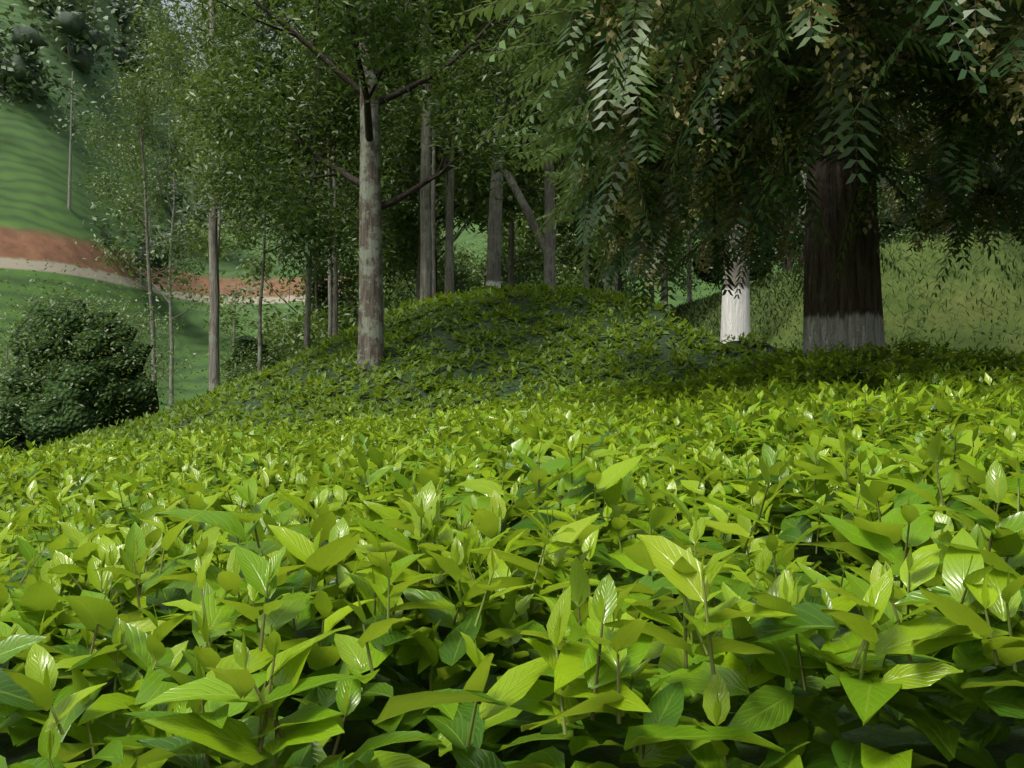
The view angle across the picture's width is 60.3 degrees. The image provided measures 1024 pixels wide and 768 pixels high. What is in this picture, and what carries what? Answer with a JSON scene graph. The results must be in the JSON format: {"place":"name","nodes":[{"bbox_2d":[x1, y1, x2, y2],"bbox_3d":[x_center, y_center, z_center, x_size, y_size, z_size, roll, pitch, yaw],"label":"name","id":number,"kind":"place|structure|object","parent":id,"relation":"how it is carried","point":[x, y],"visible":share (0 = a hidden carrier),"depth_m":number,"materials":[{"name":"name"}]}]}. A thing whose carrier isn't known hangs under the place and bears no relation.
{"place":"outdoors","nodes":[
{"label":"outdoors","id":0,"kind":"place"},
{"bbox_2d":[159,0,336,73],"label":"sky","id":1,"kind":"structure","parent":0,"point":[183,3],"materials":[{"name":"white"}]},
{"bbox_2d":[0,0,1023,426],"bbox_3d":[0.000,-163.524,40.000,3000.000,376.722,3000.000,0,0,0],"label":"grassy hillside","id":2,"kind":"structure","parent":0,"point":[36,214],"depth_m":104.77,"materials":[{"name":"green plant"}]},
{"bbox_2d":[0,352,27,452],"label":"valley bush","id":3,"kind":"object","parent":2,"relation":"on","point":[17,446],"visible":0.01,"depth_m":23.23,"materials":[{"name":"green plant"}]},
{"bbox_2d":[0,291,48,378],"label":"bush","id":4,"kind":"object","parent":2,"relation":"on","point":[19,324],"visible":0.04,"depth_m":68.45,"materials":[{"name":"green plant"}]},
{"bbox_2d":[0,223,208,452],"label":"shrub","id":5,"kind":"object","parent":2,"relation":"on","point":[77,364],"visible":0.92,"depth_m":21.07,"materials":[{"name":"green plant"}]},
{"bbox_2d":[65,54,221,387],"bbox_3d":[-12.720,-3.579,30.631,4.789,16.002,6.306,0,0,0],"label":"tree","id":6,"kind":"object","parent":2,"relation":"on","point":[139,121],"visible":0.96,"depth_m":30.75,"materials":[{"name":"green plant"}]},
{"bbox_2d":[85,296,204,397],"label":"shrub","id":7,"kind":"object","parent":2,"relation":"on","point":[157,347],"visible":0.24,"depth_m":71.83,"materials":[{"name":"green plant"}]},
{"bbox_2d":[87,105,252,406],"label":"tree","id":8,"kind":"object","parent":2,"relation":"on","point":[171,318],"visible":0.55,"depth_m":51.65,"materials":[{"name":"green plant"}]},
{"bbox_2d":[126,4,274,261],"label":"tree","id":9,"kind":"object","parent":2,"relation":"on","point":[206,147],"visible":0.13,"depth_m":27.18,"materials":[{"name":"green plant"}]},
{"bbox_2d":[109,0,318,262],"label":"tree","id":10,"kind":"object","parent":2,"relation":"on","point":[150,50],"visible":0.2,"depth_m":23.26,"materials":[{"name":"green plant"}]},
{"bbox_2d":[0,27,442,371],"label":"shade trees","id":11,"kind":"object","parent":2,"relation":"on","point":[71,113],"visible":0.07,"depth_m":108.68,"materials":[{"name":"green plant"}]},
{"bbox_2d":[172,335,284,402],"bbox_3d":[-8.752,0.736,29.974,4.889,4.854,3.607,0,0,0],"label":"valley bush","id":12,"kind":"object","parent":2,"relation":"on","point":[243,370],"visible":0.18,"depth_m":29.72,"materials":[{"name":"green plant"}]},
{"bbox_2d":[202,305,293,380],"bbox_3d":[-10.063,0.348,33.777,3.901,6.683,4.382,0,0,0],"label":"valley bush","id":13,"kind":"object","parent":2,"relation":"on","point":[246,342],"visible":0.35,"depth_m":33.34,"materials":[{"name":"green plant"}]},
{"bbox_2d":[132,13,405,371],"bbox_3d":[-4.993,-3.108,17.464,4.486,8.772,4.586,0,0,-44],"label":"tree","id":14,"kind":"object","parent":2,"relation":"on","point":[213,184],"visible":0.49,"depth_m":17.28,"materials":[{"name":"green plant"}]},
{"bbox_2d":[130,0,433,390],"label":"tree","id":15,"kind":"object","parent":2,"relation":"on","point":[214,368],"visible":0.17,"depth_m":18.42,"materials":[{"name":"grey plant"}]},
{"bbox_2d":[175,122,417,366],"bbox_3d":[-9.014,-5.119,41.046,10.762,18.053,13.694,0,0,38],"label":"tree","id":16,"kind":"object","parent":2,"relation":"on","point":[319,330],"visible":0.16,"depth_m":38.52,"materials":[{"name":"green plant"}]},
{"bbox_2d":[195,0,435,354],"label":"tree","id":17,"kind":"object","parent":2,"relation":"on","point":[345,103],"visible":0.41,"depth_m":17.11,"materials":[{"name":"green plant"}]},
{"bbox_2d":[232,1,420,336],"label":"tree","id":18,"kind":"object","parent":2,"relation":"on","point":[335,306],"visible":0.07,"depth_m":25.89,"materials":[{"name":"green plant"}]},
{"bbox_2d":[271,40,404,337],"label":"tree","id":19,"kind":"object","parent":2,"relation":"on","point":[330,316],"visible":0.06,"depth_m":32.88,"materials":[{"name":"green plant"}]},
{"bbox_2d":[134,0,568,370],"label":"tree","id":20,"kind":"object","parent":2,"relation":"on","point":[362,15],"visible":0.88,"depth_m":13.27,"materials":[{"name":"green plant"}]},
{"bbox_2d":[261,1,474,171],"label":"tree","id":21,"kind":"object","parent":2,"relation":"on","point":[419,108],"visible":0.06,"depth_m":21.17,"materials":[{"name":"green plant"}]},
{"bbox_2d":[338,251,414,323],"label":"bush","id":22,"kind":"object","parent":2,"relation":"on","point":[357,294],"visible":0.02,"depth_m":60.96,"materials":[{"name":"green plant"}]},
{"bbox_2d":[290,35,469,320],"bbox_3d":[-6.295,-8.091,39.768,9.901,21.556,9.445,0,0,0],"label":"tree","id":23,"kind":"object","parent":2,"relation":"on","point":[388,263],"visible":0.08,"depth_m":39.39,"materials":[{"name":"green plant"}]},
{"bbox_2d":[339,198,483,322],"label":"bush","id":24,"kind":"object","parent":2,"relation":"on","point":[405,288],"visible":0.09,"depth_m":54.81,"materials":[{"name":"green plant"}]},
{"bbox_2d":[291,0,556,303],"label":"tree","id":25,"kind":"object","parent":2,"relation":"on","point":[425,246],"visible":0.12,"depth_m":17.38,"materials":[{"name":"green plant"}]},
{"bbox_2d":[322,49,537,299],"bbox_3d":[-3.767,-10.165,37.295,10.662,21.128,9.543,0,0,-35],"label":"tree","id":26,"kind":"object","parent":2,"relation":"on","point":[418,271],"visible":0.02,"depth_m":36.89,"materials":[{"name":"green plant"}]},
{"bbox_2d":[318,108,543,296],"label":"tree","id":27,"kind":"object","parent":2,"relation":"on","point":[396,226],"visible":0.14,"depth_m":36.95,"materials":[{"name":"green plant"}]},
{"bbox_2d":[355,50,512,297],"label":"tree","id":28,"kind":"object","parent":2,"relation":"on","point":[433,222],"visible":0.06,"depth_m":27.02,"materials":[{"name":"grey plant"}]},
{"bbox_2d":[337,40,543,296],"bbox_3d":[-1.857,-11.414,30.598,11.556,22.014,11.424,0,0,0],"label":"tree","id":29,"kind":"object","parent":2,"relation":"on","point":[486,211],"visible":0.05,"depth_m":31.73,"materials":[{"name":"green plant"}]},
{"bbox_2d":[385,232,507,306],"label":"bush","id":30,"kind":"object","parent":2,"relation":"on","point":[463,256],"visible":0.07,"depth_m":57.10,"materials":[{"name":"green plant"}]},
{"bbox_2d":[355,3,563,295],"bbox_3d":[-1.841,-9.687,30.247,8.211,18.067,11.179,0,0,0],"label":"tree","id":31,"kind":"object","parent":2,"relation":"on","point":[526,179],"visible":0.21,"depth_m":29.32,"materials":[{"name":"green plant"}]},
{"bbox_2d":[383,0,549,295],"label":"tree","id":32,"kind":"object","parent":2,"relation":"on","point":[449,246],"visible":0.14,"depth_m":18.87,"materials":[{"name":"green plant"}]},
{"bbox_2d":[389,1,555,290],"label":"tree","id":33,"kind":"object","parent":2,"relation":"on","point":[546,241],"visible":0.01,"depth_m":22.92,"materials":[{"name":"grey plant"}]},
{"bbox_2d":[15,280,945,454],"bbox_3d":[-5.139,2.713,13.598,33.617,9.750,15.200,0,0,0],"label":"tea bush","id":34,"kind":"object","parent":2,"relation":"on","point":[171,419],"visible":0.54,"depth_m":12.52,"materials":[{"name":"green plant"}]},
{"bbox_2d":[0,0,976,365],"bbox_3d":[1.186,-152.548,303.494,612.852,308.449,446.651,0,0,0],"label":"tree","id":35,"kind":"object","parent":2,"relation":"on","point":[24,66],"visible":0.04,"depth_m":135.56,"materials":[{"name":"green plant"}]},
{"bbox_2d":[461,222,533,289],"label":"bush","id":36,"kind":"object","parent":2,"relation":"on","point":[482,261],"visible":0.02,"depth_m":60.26,"materials":[{"name":"green plant"}]},
{"bbox_2d":[383,82,633,287],"bbox_3d":[-0.510,-11.548,34.781,12.233,20.127,9.054,0,0,0],"label":"tree","id":37,"kind":"object","parent":2,"relation":"on","point":[511,262],"visible":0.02,"depth_m":35.02,"materials":[{"name":"green plant"}]},
{"bbox_2d":[0,383,1023,767],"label":"tea bush","id":38,"kind":"object","parent":2,"relation":"on","point":[240,599],"visible":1,"depth_m":0.94,"materials":[{"name":"green plant"}]},
{"bbox_2d":[0,336,1023,522],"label":"hedge","id":39,"kind":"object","parent":2,"relation":"on","point":[193,454],"depth_m":4.84,"materials":[{"name":"green plant"}]},
{"bbox_2d":[0,290,1023,767],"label":"ground","id":40,"kind":"structure","parent":2,"relation":"on","point":[886,738],"depth_m":11.06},
{"bbox_2d":[486,29,575,288],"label":"tree","id":41,"kind":"object","parent":2,"relation":"on","point":[493,272],"visible":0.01,"depth_m":21.89,"materials":[{"name":"grey plant"}]},
{"bbox_2d":[476,195,628,290],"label":"bush","id":42,"kind":"object","parent":2,"relation":"on","point":[535,253],"visible":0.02,"depth_m":56.34,"materials":[{"name":"green plant"}]},
{"bbox_2d":[476,123,640,294],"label":"tree","id":43,"kind":"object","parent":2,"relation":"on","point":[563,254],"visible":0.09,"depth_m":48.03,"materials":[{"name":"green plant"}]},
{"bbox_2d":[474,125,645,295],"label":"tree","id":44,"kind":"object","parent":2,"relation":"on","point":[526,229],"visible":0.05,"depth_m":48.71,"materials":[{"name":"green plant"}]},
{"bbox_2d":[524,61,609,291],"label":"tree","id":45,"kind":"object","parent":2,"relation":"on","point":[604,286],"visible":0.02,"depth_m":29.91,"materials":[{"name":"green plant"}]},
{"bbox_2d":[583,173,588,287],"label":"tree","id":46,"kind":"object","parent":2,"relation":"on","point":[586,282],"depth_m":25.94,"materials":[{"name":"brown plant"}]},
{"bbox_2d":[528,39,688,291],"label":"tree","id":47,"kind":"object","parent":2,"relation":"on","point":[615,284],"depth_m":31.47,"materials":[{"name":"green plant"}]},
{"bbox_2d":[534,95,698,291],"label":"tree","id":48,"kind":"object","parent":2,"relation":"on","point":[619,274],"depth_m":34.11,"materials":[{"name":"green plant"}]},
{"bbox_2d":[555,161,691,296],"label":"tree","id":49,"kind":"object","parent":2,"relation":"on","point":[681,241],"depth_m":50.54,"materials":[{"name":"green plant"}]},
{"bbox_2d":[564,215,707,303],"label":"tree","id":50,"kind":"object","parent":2,"relation":"on","point":[672,253],"depth_m":55.75,"materials":[{"name":"green plant"}]},
{"bbox_2d":[661,236,667,309],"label":"tree","id":51,"kind":"object","parent":2,"relation":"on","point":[664,292],"depth_m":28.93,"materials":[{"name":"grey plant"}]},
{"bbox_2d":[675,176,693,303],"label":"tree","id":52,"kind":"object","parent":2,"relation":"on","point":[689,290],"depth_m":45.11,"materials":[{"name":"grey plant"}]},
{"bbox_2d":[667,205,713,309],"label":"tree","id":53,"kind":"object","parent":2,"relation":"on","point":[683,283],"visible":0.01,"depth_m":58.10,"materials":[{"name":"green plant"}]},
{"bbox_2d":[673,233,784,300],"bbox_3d":[6.885,-3.768,28.002,4.129,3.476,3.194,0,0,-27],"label":"terrace bush","id":54,"kind":"object","parent":2,"relation":"on","point":[708,277],"visible":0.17,"depth_m":27.54,"materials":[{"name":"green plant"}]},
{"bbox_2d":[720,195,750,343],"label":"tree","id":55,"kind":"object","parent":2,"relation":"on","point":[735,317],"visible":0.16,"depth_m":13.61,"materials":[{"name":"white paint"}]},
{"bbox_2d":[450,0,1023,374],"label":"tree","id":56,"kind":"object","parent":2,"relation":"on","point":[842,289],"depth_m":6.04,"materials":[{"name":"green plant"}]},
{"bbox_2d":[679,214,804,296],"bbox_3d":[7.074,-3.365,23.104,3.454,2.836,4.264,0,0,-40],"label":"terrace bush","id":57,"kind":"object","parent":2,"relation":"on","point":[786,264],"visible":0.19,"depth_m":22.94,"materials":[{"name":"green plant"}]},
{"bbox_2d":[760,85,921,271],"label":"tree","id":58,"kind":"object","parent":2,"relation":"on","point":[792,190],"depth_m":38.14,"materials":[{"name":"green plant"}]},
{"bbox_2d":[669,228,1023,357],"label":"bank grass","id":59,"kind":"structure","parent":2,"relation":"on","point":[683,310],"depth_m":14.37,"materials":[{"name":"green plant"}]},
{"bbox_2d":[797,171,926,242],"bbox_3d":[7.656,-3.647,18.864,2.927,2.748,3.111,0,0,-34],"label":"terrace bush","id":60,"kind":"object","parent":2,"relation":"on","point":[883,228],"visible":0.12,"depth_m":18.04,"materials":[{"name":"green plant"}]},
{"bbox_2d":[799,22,928,268],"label":"tree","id":61,"kind":"object","parent":2,"relation":"on","point":[802,260],"depth_m":23.88,"materials":[{"name":"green plant"}]},
{"bbox_2d":[875,28,994,233],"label":"tree","id":62,"kind":"object","parent":2,"relation":"on","point":[907,151],"depth_m":31.63,"materials":[{"name":"green plant"}]},
{"bbox_2d":[875,76,1023,235],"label":"tree","id":63,"kind":"object","parent":2,"relation":"on","point":[902,161],"visible":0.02,"depth_m":31.89,"materials":[{"name":"green plant"}]},
{"bbox_2d":[878,141,1023,239],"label":"terrace bush","id":64,"kind":"object","parent":2,"relation":"on","point":[912,222],"visible":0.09,"depth_m":16.41,"materials":[{"name":"green plant"}]},
{"bbox_2d":[892,8,1017,234],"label":"tree","id":65,"kind":"object","parent":2,"relation":"on","point":[995,221],"depth_m":16.86,"materials":[{"name":"green plant"}]}
]}

